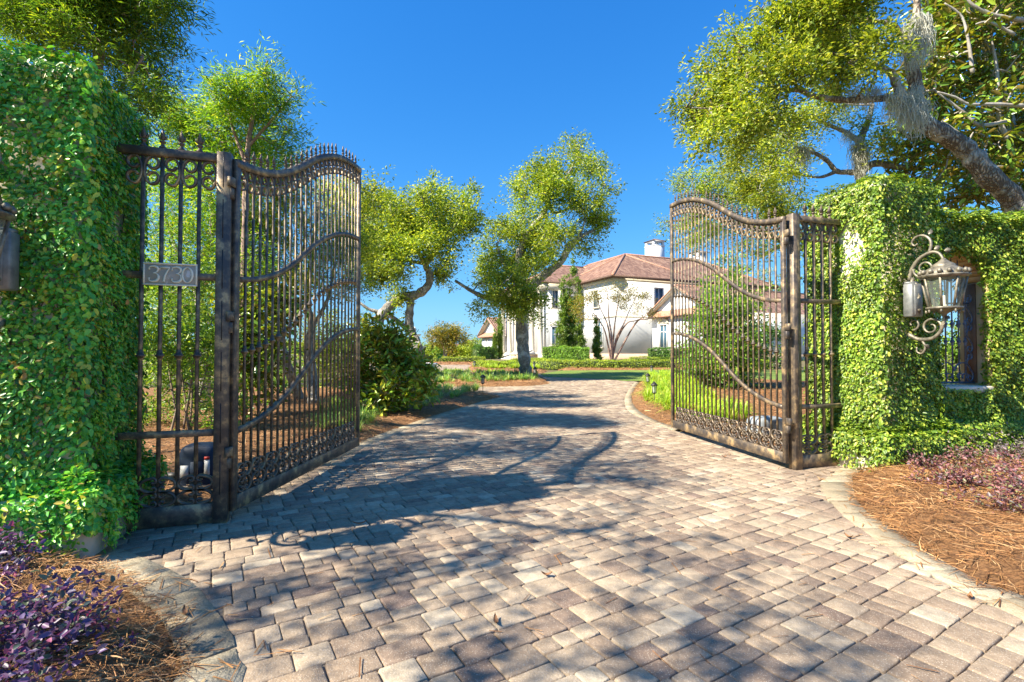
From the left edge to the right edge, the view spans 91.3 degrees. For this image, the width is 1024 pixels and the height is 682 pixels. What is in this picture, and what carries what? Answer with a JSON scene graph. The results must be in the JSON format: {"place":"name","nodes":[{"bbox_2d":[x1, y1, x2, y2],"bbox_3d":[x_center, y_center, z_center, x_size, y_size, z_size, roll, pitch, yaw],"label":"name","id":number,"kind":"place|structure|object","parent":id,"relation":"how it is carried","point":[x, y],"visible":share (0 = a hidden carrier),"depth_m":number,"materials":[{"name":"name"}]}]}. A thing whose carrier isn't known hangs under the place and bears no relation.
{"place":"outdoors","nodes":[
{"label":"outdoors","id":0,"kind":"place"},
{"bbox_2d":[0,0,1023,347],"label":"sky","id":1,"kind":"structure","parent":0,"point":[461,90],"materials":[{"name":"blue"}]},
{"bbox_2d":[135,353,955,660],"bbox_3d":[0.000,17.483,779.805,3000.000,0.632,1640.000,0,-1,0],"label":"ground","id":2,"kind":"structure","parent":0,"point":[151,385],"depth_m":34.14,"materials":[{"name":"plant"}]},
{"bbox_2d":[0,36,171,561],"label":"ivy pillar","id":3,"kind":"structure","parent":2,"relation":"on","point":[69,308],"depth_m":3.61,"materials":[{"name":"green plant"}]},
{"bbox_2d":[0,151,19,328],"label":"wall lantern","id":4,"kind":"object","parent":3,"relation":"attached to","point":[9,255],"depth_m":3.39,"materials":[{"name":"grey metal"}]},
{"bbox_2d":[110,126,233,529],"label":"gate side panel","id":5,"kind":"structure","parent":3,"relation":"attached to","point":[179,512],"depth_m":4.28,"materials":[{"name":"brown metal"}]},
{"bbox_2d":[143,262,197,286],"bbox_3d":[-2.880,-0.560,4.226,0.395,0.190,0.029,0,-1,-18],"label":"house number plate","id":6,"kind":"object","parent":5,"relation":"attached to","point":[167,274],"visible":1,"depth_m":4.22,"materials":[{"name":"grey metal"}]},
{"bbox_2d":[224,143,361,510],"bbox_3d":[-2.373,-0.620,5.904,0.065,4.278,3.158,0,-1,3],"label":"gate leaf","id":7,"kind":"object","parent":5,"relation":"attached to","point":[251,490],"visible":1,"depth_m":5.49,"materials":[{"name":"brown metal"}]},
{"bbox_2d":[0,543,206,681],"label":"pine straw bed","id":8,"kind":"object","parent":2,"relation":"on","point":[145,659],"visible":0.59,"depth_m":2.48,"materials":[{"name":"plant"}]},
{"bbox_2d":[0,511,50,587],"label":"loropetalum shrub","id":9,"kind":"object","parent":8,"relation":"on","point":[5,552],"visible":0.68,"depth_m":3.09,"materials":[{"name":"purple plant"}]},
{"bbox_2d":[0,562,138,681],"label":"loropetalum shrub","id":10,"kind":"object","parent":8,"relation":"on","point":[23,628],"visible":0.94,"depth_m":2.19,"materials":[{"name":"purple plant"}]},
{"bbox_2d":[81,546,245,681],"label":"driveway border","id":11,"kind":"object","parent":2,"relation":"on","point":[212,627],"visible":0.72,"depth_m":2.76,"materials":[{"name":"concrete"}]},
{"bbox_2d":[182,604,187,614],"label":"fallen leaf","id":12,"kind":"object","parent":11,"relation":"on","point":[184,610],"visible":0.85,"depth_m":2.82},
{"bbox_2d":[143,222,268,387],"bbox_3d":[-14.103,-0.768,19.952,12.414,7.458,5.177,0,-1,0],"label":"bush","id":13,"kind":"object","parent":2,"relation":"on","point":[176,331],"visible":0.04,"depth_m":19.68,"materials":[{"name":"green plant"}]},
{"bbox_2d":[253,313,332,386],"bbox_3d":[-8.893,0.569,18.976,4.658,3.741,3.541,-1,-1,26],"label":"bush","id":14,"kind":"object","parent":2,"relation":"on","point":[281,377],"visible":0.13,"depth_m":18.57,"materials":[{"name":"green plant"}]},
{"bbox_2d":[131,386,499,504],"bbox_3d":[-8.110,1.607,11.466,15.820,0.335,14.031,0,-1,0],"label":"pine straw bed","id":15,"kind":"object","parent":2,"relation":"on","point":[391,420],"visible":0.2,"depth_m":9.64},
{"bbox_2d":[0,0,221,141],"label":"podocarpus tree","id":16,"kind":"object","parent":15,"relation":"on","point":[66,25],"visible":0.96,"depth_m":7.61,"materials":[{"name":"green plant"}]},
{"bbox_2d":[164,442,212,489],"bbox_3d":[-3.587,1.341,5.293,0.980,0.510,0.372,0,-1,-9],"label":"gate motor","id":17,"kind":"object","parent":15,"relation":"on","point":[205,459],"visible":0.45,"depth_m":5.19,"materials":[{"name":"grey plastic"}]},
{"bbox_2d":[190,462,202,473],"bbox_3d":[-3.256,1.323,5.165,0.115,0.150,0.020,0,-1,-9],"label":"panel door","id":18,"kind":"structure","parent":17,"relation":"in","point":[200,464],"depth_m":5.16,"materials":[{"name":"grey plastic"}]},
{"bbox_2d":[131,239,264,430],"bbox_3d":[-6.180,0.042,9.067,3.284,3.806,2.402,-1,-1,23],"label":"bush","id":19,"kind":"object","parent":15,"relation":"on","point":[188,351],"visible":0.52,"depth_m":8.85,"materials":[{"name":"green plant"}]},
{"bbox_2d":[137,122,292,406],"bbox_3d":[-7.822,-2.080,12.614,6.480,7.602,3.897,0,-1,21],"label":"podocarpus tree","id":20,"kind":"object","parent":15,"relation":"on","point":[189,219],"visible":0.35,"depth_m":11.98,"materials":[{"name":"green plant"}]},
{"bbox_2d":[134,29,325,415],"bbox_3d":[-6.320,-2.454,11.681,4.840,8.337,3.089,0,-1,21],"label":"podocarpus tree","id":21,"kind":"object","parent":15,"relation":"on","point":[248,115],"visible":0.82,"depth_m":10.99,"materials":[{"name":"green plant"}]},
{"bbox_2d":[200,264,313,418],"bbox_3d":[-5.473,-0.025,11.002,2.827,3.447,2.684,0,-1,0],"label":"magnolia bush","id":22,"kind":"object","parent":15,"relation":"on","point":[248,329],"visible":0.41,"depth_m":10.55,"materials":[{"name":"green plant"}]},
{"bbox_2d":[203,134,344,398],"bbox_3d":[-6.942,-1.922,13.741,4.228,7.466,3.769,0,-1,16],"label":"live oak tree","id":23,"kind":"object","parent":15,"relation":"on","point":[282,253],"visible":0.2,"depth_m":13.40,"materials":[{"name":"green plant"}]},
{"bbox_2d":[332,308,444,415],"bbox_3d":[-2.939,0.607,11.510,2.781,2.750,2.261,0,-1,0],"label":"magnolia shrub","id":24,"kind":"object","parent":15,"relation":"on","point":[395,361],"visible":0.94,"depth_m":11.31,"materials":[{"name":"green plant"}]},
{"bbox_2d":[306,381,483,433],"bbox_3d":[-3.091,1.453,13.373,3.265,0.523,9.515,0,-1,11],"label":"liriope","id":25,"kind":"object","parent":15,"relation":"on","point":[364,415],"visible":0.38,"depth_m":11.60,"materials":[{"name":"plant"}]},
{"bbox_2d":[480,374,485,383],"bbox_3d":[-0.955,1.428,16.392,0.200,0.680,0.173,0,-1,-17],"label":"path light","id":26,"kind":"object","parent":15,"relation":"on","point":[483,376],"visible":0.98,"depth_m":16.36,"materials":[{"name":"black metal"}]},
{"bbox_2d":[249,159,405,403],"bbox_3d":[-4.671,-1.676,13.689,3.746,6.969,4.094,0,-1,0],"label":"live oak tree","id":27,"kind":"object","parent":2,"relation":"on","point":[366,196],"visible":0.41,"depth_m":13.21,"materials":[{"name":"green plant"}]},
{"bbox_2d":[291,303,373,391],"bbox_3d":[-6.058,0.283,16.383,3.854,3.080,2.857,-1,-2,41],"label":"bush","id":28,"kind":"object","parent":2,"relation":"on","point":[316,342],"visible":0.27,"depth_m":15.65,"materials":[{"name":"green plant"}]},
{"bbox_2d":[336,169,488,360],"bbox_3d":[-5.652,-2.890,24.430,6.560,9.522,12.087,1,-1,-27],"label":"live oak tree","id":29,"kind":"object","parent":2,"relation":"on","point":[429,226],"visible":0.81,"depth_m":21.17,"materials":[{"name":"green plant"}]},
{"bbox_2d":[372,355,485,362],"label":"hedge","id":30,"kind":"object","parent":2,"relation":"on","point":[458,359],"visible":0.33,"depth_m":42.35,"materials":[{"name":"green plant"}]},
{"bbox_2d":[423,339,438,355],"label":"bush","id":31,"kind":"object","parent":2,"relation":"on","point":[428,350],"visible":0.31,"depth_m":75.41,"materials":[{"name":"green plant"}]},
{"bbox_2d":[430,344,444,355],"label":"bush","id":32,"kind":"object","parent":2,"relation":"on","point":[436,350],"visible":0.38,"depth_m":71.37,"materials":[{"name":"green plant"}]},
{"bbox_2d":[418,318,472,356],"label":"crape myrtle tree","id":33,"kind":"object","parent":2,"relation":"on","point":[439,334],"visible":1,"depth_m":59.28,"materials":[{"name":"green plant"}]},
{"bbox_2d":[428,361,472,364],"bbox_3d":[-7.051,1.784,40.719,10.109,0.344,4.805,0,-1,0],"label":"pine straw bed","id":34,"kind":"object","parent":2,"relation":"on","point":[455,363],"visible":0.31,"depth_m":39.43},
{"bbox_2d":[442,346,462,357],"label":"bush","id":35,"kind":"object","parent":2,"relation":"on","point":[449,354],"visible":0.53,"depth_m":69.36,"materials":[{"name":"green plant"}]},
{"bbox_2d":[451,342,473,357],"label":"bush","id":36,"kind":"object","parent":2,"relation":"on","point":[465,351],"visible":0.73,"depth_m":69.31,"materials":[{"name":"green plant"}]},
{"bbox_2d":[461,341,478,352],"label":"bush","id":37,"kind":"object","parent":2,"relation":"on","point":[471,347],"visible":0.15,"depth_m":73.66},
{"bbox_2d":[466,335,481,345],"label":"bush","id":38,"kind":"object","parent":2,"relation":"on","point":[477,341],"visible":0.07,"depth_m":75.66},
{"bbox_2d":[471,344,498,358],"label":"hedge","id":39,"kind":"object","parent":2,"relation":"on","point":[480,350],"visible":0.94,"depth_m":57.86,"materials":[{"name":"green plant"}]},
{"bbox_2d":[472,359,517,366],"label":"hedge","id":40,"kind":"object","parent":2,"relation":"on","point":[478,363],"visible":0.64,"depth_m":33.06,"materials":[{"name":"green plant"}]},
{"bbox_2d":[491,328,498,358],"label":"cypress tree","id":41,"kind":"object","parent":2,"relation":"on","point":[494,341],"visible":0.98,"depth_m":58.32,"materials":[{"name":"green plant"}]},
{"bbox_2d":[496,306,503,358],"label":"cypress tree","id":42,"kind":"object","parent":2,"relation":"on","point":[500,329],"visible":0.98,"depth_m":58.83,"materials":[{"name":"green plant"}]},
{"bbox_2d":[469,364,547,373],"bbox_3d":[-0.328,1.756,33.638,5.639,0.446,12.000,0,-1,0],"label":"pine straw bed","id":43,"kind":"object","parent":2,"relation":"on","point":[471,367],"visible":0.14,"depth_m":30.79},
{"bbox_2d":[481,360,541,368],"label":"daylilies","id":44,"kind":"object","parent":43,"relation":"on","point":[494,365],"visible":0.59,"depth_m":31.44,"materials":[{"name":"plant"}]},
{"bbox_2d":[454,126,627,375],"bbox_3d":[1.285,-4.414,23.886,8.121,12.994,6.536,0,-1,0],"label":"live oak tree","id":45,"kind":"object","parent":2,"relation":"on","point":[518,284],"visible":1,"depth_m":23.64,"materials":[{"name":"green plant"}]},
{"bbox_2d":[147,334,950,353],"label":"distant woodland","id":46,"kind":"object","parent":2,"relation":"on","point":[335,348],"visible":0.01,"depth_m":172.26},
{"bbox_2d":[551,275,570,346],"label":"cypress tree","id":47,"kind":"object","parent":2,"relation":"on","point":[562,325],"visible":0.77,"depth_m":45.92,"materials":[{"name":"green plant"}]},
{"bbox_2d":[542,345,590,361],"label":"hedge","id":48,"kind":"object","parent":2,"relation":"on","point":[561,352],"visible":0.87,"depth_m":43.05,"materials":[{"name":"green plant"}]},
{"bbox_2d":[561,270,576,348],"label":"cypress tree","id":49,"kind":"object","parent":2,"relation":"on","point":[568,298],"visible":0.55,"depth_m":46.20,"materials":[{"name":"green plant"}]},
{"bbox_2d":[567,252,587,349],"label":"cypress tree","id":50,"kind":"object","parent":2,"relation":"on","point":[579,338],"visible":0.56,"depth_m":45.98,"materials":[{"name":"green plant"}]},
{"bbox_2d":[591,315,604,361],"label":"cypress tree","id":51,"kind":"object","parent":2,"relation":"on","point":[596,348],"visible":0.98,"depth_m":47.38,"materials":[{"name":"green plant"}]},
{"bbox_2d":[564,279,667,361],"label":"crape myrtle tree","id":52,"kind":"object","parent":2,"relation":"on","point":[612,348],"visible":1,"depth_m":36.83,"materials":[{"name":"brown plant"}]},
{"bbox_2d":[558,366,681,370],"bbox_3d":[9.482,1.747,33.769,15.658,0.371,5.534,0,-1,0],"label":"pine straw bed","id":53,"kind":"object","parent":2,"relation":"on","point":[610,368],"visible":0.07,"depth_m":31.74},
{"bbox_2d":[477,239,809,360],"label":"mansion","id":54,"kind":"structure","parent":2,"relation":"on","point":[649,270],"depth_m":52.91,"materials":[{"name":"white paint"}]},
{"bbox_2d":[549,321,558,346],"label":"window","id":55,"kind":"structure","parent":54,"relation":"in","point":[553,338],"depth_m":54.60,"materials":[{"name":"white glass"}]},
{"bbox_2d":[551,290,559,308],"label":"window","id":56,"kind":"structure","parent":54,"relation":"in","point":[554,292],"depth_m":54.77,"materials":[{"name":"glass"}]},
{"bbox_2d":[592,289,599,308],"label":"window","id":57,"kind":"structure","parent":54,"relation":"in","point":[596,305],"depth_m":53.28,"materials":[{"name":"white glass"}]},
{"bbox_2d":[597,317,603,347],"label":"window","id":58,"kind":"structure","parent":54,"relation":"in","point":[601,318],"depth_m":52.38,"materials":[{"name":"white glass"}]},
{"bbox_2d":[654,287,663,304],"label":"window","id":59,"kind":"structure","parent":54,"relation":"in","point":[658,292],"depth_m":52.62,"materials":[{"name":"blue glass"}]},
{"bbox_2d":[658,318,668,349],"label":"window","id":60,"kind":"structure","parent":54,"relation":"in","point":[663,331],"depth_m":50.47,"materials":[{"name":"white glass"}]},
{"bbox_2d":[690,315,694,347],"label":"window","id":61,"kind":"structure","parent":54,"relation":"in","point":[693,315],"depth_m":47.00,"materials":[{"name":"white glass"}]},
{"bbox_2d":[530,357,769,369],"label":"hedge","id":62,"kind":"object","parent":2,"relation":"on","point":[550,364],"visible":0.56,"depth_m":32.05,"materials":[{"name":"green plant"}]},
{"bbox_2d":[629,355,684,361],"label":"hedge","id":63,"kind":"object","parent":2,"relation":"on","point":[651,358],"visible":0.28,"depth_m":39.05,"materials":[{"name":"green plant"}]},
{"bbox_2d":[647,346,691,358],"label":"hedge","id":64,"kind":"object","parent":2,"relation":"on","point":[658,352],"visible":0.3,"depth_m":42.89,"materials":[{"name":"green plant"}]},
{"bbox_2d":[630,378,812,448],"bbox_3d":[9.534,1.647,14.904,13.084,0.398,16.149,0,-1,0],"label":"pine straw bed","id":65,"kind":"object","parent":2,"relation":"on","point":[651,410],"visible":0.13,"depth_m":13.33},
{"bbox_2d":[651,382,657,402],"bbox_3d":[3.750,1.410,13.195,0.200,0.680,0.173,0,-1,-17],"label":"path light","id":66,"kind":"object","parent":65,"relation":"on","point":[654,384],"visible":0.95,"depth_m":13.15,"materials":[{"name":"black metal"}]},
{"bbox_2d":[632,367,758,423],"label":"daylilies","id":67,"kind":"object","parent":65,"relation":"on","point":[663,391],"visible":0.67,"depth_m":13.31,"materials":[{"name":"plant"}]},
{"bbox_2d":[674,250,777,388],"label":"clipped camellia tree","id":68,"kind":"object","parent":65,"relation":"on","point":[735,335],"visible":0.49,"depth_m":17.49,"materials":[{"name":"green plant"}]},
{"bbox_2d":[745,415,788,436],"bbox_3d":[4.617,1.447,8.447,1.512,0.390,0.424,0,-1,-17],"label":"gate motor","id":69,"kind":"object","parent":65,"relation":"on","point":[767,421],"visible":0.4,"depth_m":8.17,"materials":[{"name":"grey plastic"}]},
{"bbox_2d":[697,89,924,228],"bbox_3d":[7.062,-2.451,12.012,5.596,8.342,3.453,0,-1,0],"label":"live oak tree","id":70,"kind":"object","parent":65,"relation":"on","point":[773,164],"visible":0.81,"depth_m":12.00,"materials":[{"name":"green plant"}]},
{"bbox_2d":[775,117,800,152],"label":"spanish moss","id":71,"kind":"object","parent":70,"relation":"attached to","point":[787,132],"visible":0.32,"depth_m":11.78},
{"bbox_2d":[782,142,813,173],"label":"spanish moss","id":72,"kind":"object","parent":70,"relation":"attached to","point":[805,150],"visible":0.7,"depth_m":11.93,"materials":[{"name":"plant"}]},
{"bbox_2d":[838,130,860,150],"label":"spanish moss","id":73,"kind":"object","parent":70,"relation":"attached to","point":[847,137],"visible":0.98,"depth_m":11.99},
{"bbox_2d":[843,138,875,180],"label":"spanish moss","id":74,"kind":"object","parent":70,"relation":"attached to","point":[857,158],"visible":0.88,"depth_m":11.90,"materials":[{"name":"plant"}]},
{"bbox_2d":[735,317,802,368],"bbox_3d":[16.844,0.291,34.337,5.287,4.023,3.344,0,-1,0],"label":"bush","id":75,"kind":"object","parent":2,"relation":"on","point":[772,339],"visible":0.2,"depth_m":33.83,"materials":[{"name":"green plant"}]},
{"bbox_2d":[754,263,802,290],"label":"shade tree","id":76,"kind":"object","parent":2,"relation":"on","point":[779,287],"visible":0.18,"depth_m":62.34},
{"bbox_2d":[654,0,1023,224],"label":"live oak tree","id":77,"kind":"object","parent":2,"relation":"on","point":[822,42],"visible":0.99,"depth_m":8.91,"materials":[{"name":"green plant"}]},
{"bbox_2d":[758,85,788,104],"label":"spanish moss","id":78,"kind":"object","parent":77,"relation":"attached to","point":[773,94],"visible":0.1,"depth_m":9.47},
{"bbox_2d":[838,80,888,119],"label":"spanish moss","id":79,"kind":"object","parent":77,"relation":"attached to","point":[867,93],"visible":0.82,"depth_m":9.45,"materials":[{"name":"plant"}]},
{"bbox_2d":[878,85,939,147],"bbox_3d":[7.285,-4.152,9.223,1.091,1.213,0.670,0,-1,0],"label":"spanish moss","id":80,"kind":"object","parent":77,"relation":"attached to","point":[905,108],"visible":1,"depth_m":9.19,"materials":[{"name":"plant"}]},
{"bbox_2d":[905,81,931,134],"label":"spanish moss","id":81,"kind":"object","parent":77,"relation":"attached to","point":[921,94],"visible":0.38,"depth_m":9.28,"materials":[{"name":"plant"}]},
{"bbox_2d":[899,8,938,82],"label":"spanish moss","id":82,"kind":"object","parent":77,"relation":"hanging from","point":[925,29],"visible":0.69,"depth_m":9.20,"materials":[{"name":"plant"}]},
{"bbox_2d":[798,172,966,472],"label":"ivy pillar","id":83,"kind":"structure","parent":2,"relation":"on","point":[887,384],"depth_m":6.25,"materials":[{"name":"green plant"}]},
{"bbox_2d":[786,203,843,469],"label":"gate side panel","id":84,"kind":"structure","parent":83,"relation":"attached to","point":[799,459],"depth_m":6.36,"materials":[{"name":"brown metal"}]},
{"bbox_2d":[669,189,792,462],"bbox_3d":[3.203,-0.581,7.763,0.063,4.278,3.158,0,-1,-9],"label":"gate leaf","id":85,"kind":"object","parent":84,"relation":"attached to","point":[749,444],"visible":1,"depth_m":7.48,"materials":[{"name":"brown metal"}]},
{"bbox_2d":[903,229,971,353],"bbox_3d":[4.961,-0.582,5.857,0.487,1.501,0.656,0,-1,-18],"label":"wall lantern","id":86,"kind":"object","parent":83,"relation":"attached to","point":[941,269],"depth_m":5.86,"materials":[{"name":"grey metal"}]},
{"bbox_2d":[820,466,1023,622],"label":"driveway border","id":87,"kind":"object","parent":2,"relation":"on","point":[830,485],"visible":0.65,"depth_m":3.70,"materials":[{"name":"concrete"}]},
{"bbox_2d":[841,452,1023,594],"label":"pine straw bed","id":88,"kind":"object","parent":2,"relation":"on","point":[978,541],"visible":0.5,"depth_m":4.09,"materials":[{"name":"plant"}]},
{"bbox_2d":[900,442,1023,492],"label":"loropetalum shrub","id":89,"kind":"object","parent":88,"relation":"on","point":[959,477],"visible":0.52,"depth_m":4.98,"materials":[{"name":"purple plant"}]},
{"bbox_2d":[901,431,1023,474],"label":"loropetalum shrub","id":90,"kind":"object","parent":88,"relation":"on","point":[917,460],"visible":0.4,"depth_m":5.69,"materials":[{"name":"purple plant"}]},
{"bbox_2d":[926,454,1023,513],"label":"loropetalum shrub","id":91,"kind":"object","parent":88,"relation":"on","point":[999,494],"visible":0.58,"depth_m":4.35,"materials":[{"name":"purple plant"}]},
{"bbox_2d":[966,420,1023,460],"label":"loropetalum shrub","id":92,"kind":"object","parent":88,"relation":"on","point":[1001,445],"visible":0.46,"depth_m":6.29,"materials":[{"name":"purple plant"}]},
{"bbox_2d":[872,0,1023,213],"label":"magnolia tree","id":93,"kind":"object","parent":2,"relation":"on","point":[973,26],"visible":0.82,"depth_m":11.54,"materials":[{"name":"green plant"}]},
{"bbox_2d":[930,206,1023,460],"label":"garden wall","id":94,"kind":"structure","parent":2,"relation":"on","point":[989,251],"depth_m":6.65,"materials":[{"name":"plant"}]},
{"bbox_2d":[938,257,977,383],"bbox_3d":[5.971,-0.292,6.951,0.833,1.758,0.169,0,-1,-3],"label":"window grille","id":95,"kind":"object","parent":94,"relation":"on","point":[969,375],"depth_m":6.91,"materials":[{"name":"brown metal"}]},
{"bbox_2d":[108,365,1023,681],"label":"driveway","id":96,"kind":"structure","parent":0,"point":[744,617],"depth_m":3.40,"materials":[{"name":"brick"}]},
{"bbox_2d":[311,397,507,470],"bbox_3d":[-1.622,1.681,10.794,0.671,0.099,9.907,0,-1,14],"label":"driveway border","id":97,"kind":"object","parent":96,"relation":"on","point":[379,437],"visible":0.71,"depth_m":9.46,"materials":[{"name":"concrete"}]},
{"bbox_2d":[319,371,548,386],"bbox_3d":[-3.229,1.716,23.792,9.810,0.388,9.400,0,-1,0],"label":"pine straw bed","id":98,"kind":"object","parent":96,"relation":"on","point":[515,382],"visible":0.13,"depth_m":20.00,"materials":[{"name":"plant"}]},
{"bbox_2d":[410,327,437,370],"bbox_3d":[-5.256,0.510,26.995,2.560,2.560,2.560,0,-1,0],"label":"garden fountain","id":99,"kind":"object","parent":98,"relation":"on","point":[433,364],"visible":0.12,"depth_m":26.74,"materials":[{"name":"stone"}]},
{"bbox_2d":[377,367,540,381],"bbox_3d":[-2.957,1.498,23.130,8.815,0.566,7.001,0,-1,0],"label":"liriope","id":100,"kind":"object","parent":98,"relation":"on","point":[503,375],"visible":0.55,"depth_m":21.66,"materials":[{"name":"plant"}]},
{"bbox_2d":[437,366,511,372],"bbox_3d":[-2.004,1.545,26.694,4.654,0.424,1.405,0,-1,7],"label":"liriope","id":101,"kind":"object","parent":98,"relation":"on","point":[473,371],"visible":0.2,"depth_m":26.60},
{"bbox_2d":[346,384,550,386],"bbox_3d":[-3.084,1.759,19.361,9.867,0.061,1.325,0,-1,-7],"label":"driveway border","id":102,"kind":"object","parent":96,"relation":"on","point":[523,386],"visible":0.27,"depth_m":19.28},
{"bbox_2d":[493,613,497,622],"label":"fallen leaf","id":103,"kind":"object","parent":96,"relation":"on","point":[495,619],"visible":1,"depth_m":2.73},
{"bbox_2d":[79,382,1022,681],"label":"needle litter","id":104,"kind":"object","parent":96,"relation":"on","point":[511,562],"visible":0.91,"depth_m":3.17,"materials":[{"name":"brown plant"}]},
{"bbox_2d":[624,382,678,430],"bbox_3d":[3.897,1.732,15.623,0.886,0.198,12.709,0,-1,11],"label":"driveway border","id":105,"kind":"object","parent":96,"relation":"on","point":[629,406],"visible":0.71,"depth_m":12.14,"materials":[{"name":"concrete"}]},
{"bbox_2d":[541,370,948,380],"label":"lawn","id":106,"kind":"structure","parent":0,"point":[629,375],"depth_m":26.64,"materials":[{"name":"green plant"}]},
{"bbox_2d":[650,158,812,369],"bbox_3d":[12.620,-4.241,26.895,9.945,12.067,6.710,0,-1,0],"label":"live oak tree","id":107,"kind":"object","parent":106,"relation":"on","point":[702,186],"visible":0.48,"depth_m":26.19,"materials":[{"name":"green plant"}]},
{"bbox_2d":[940,314,960,380],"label":"bush","id":108,"kind":"object","parent":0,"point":[955,345],"visible":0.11,"depth_m":9.11,"materials":[{"name":"green plant"}]}
]}

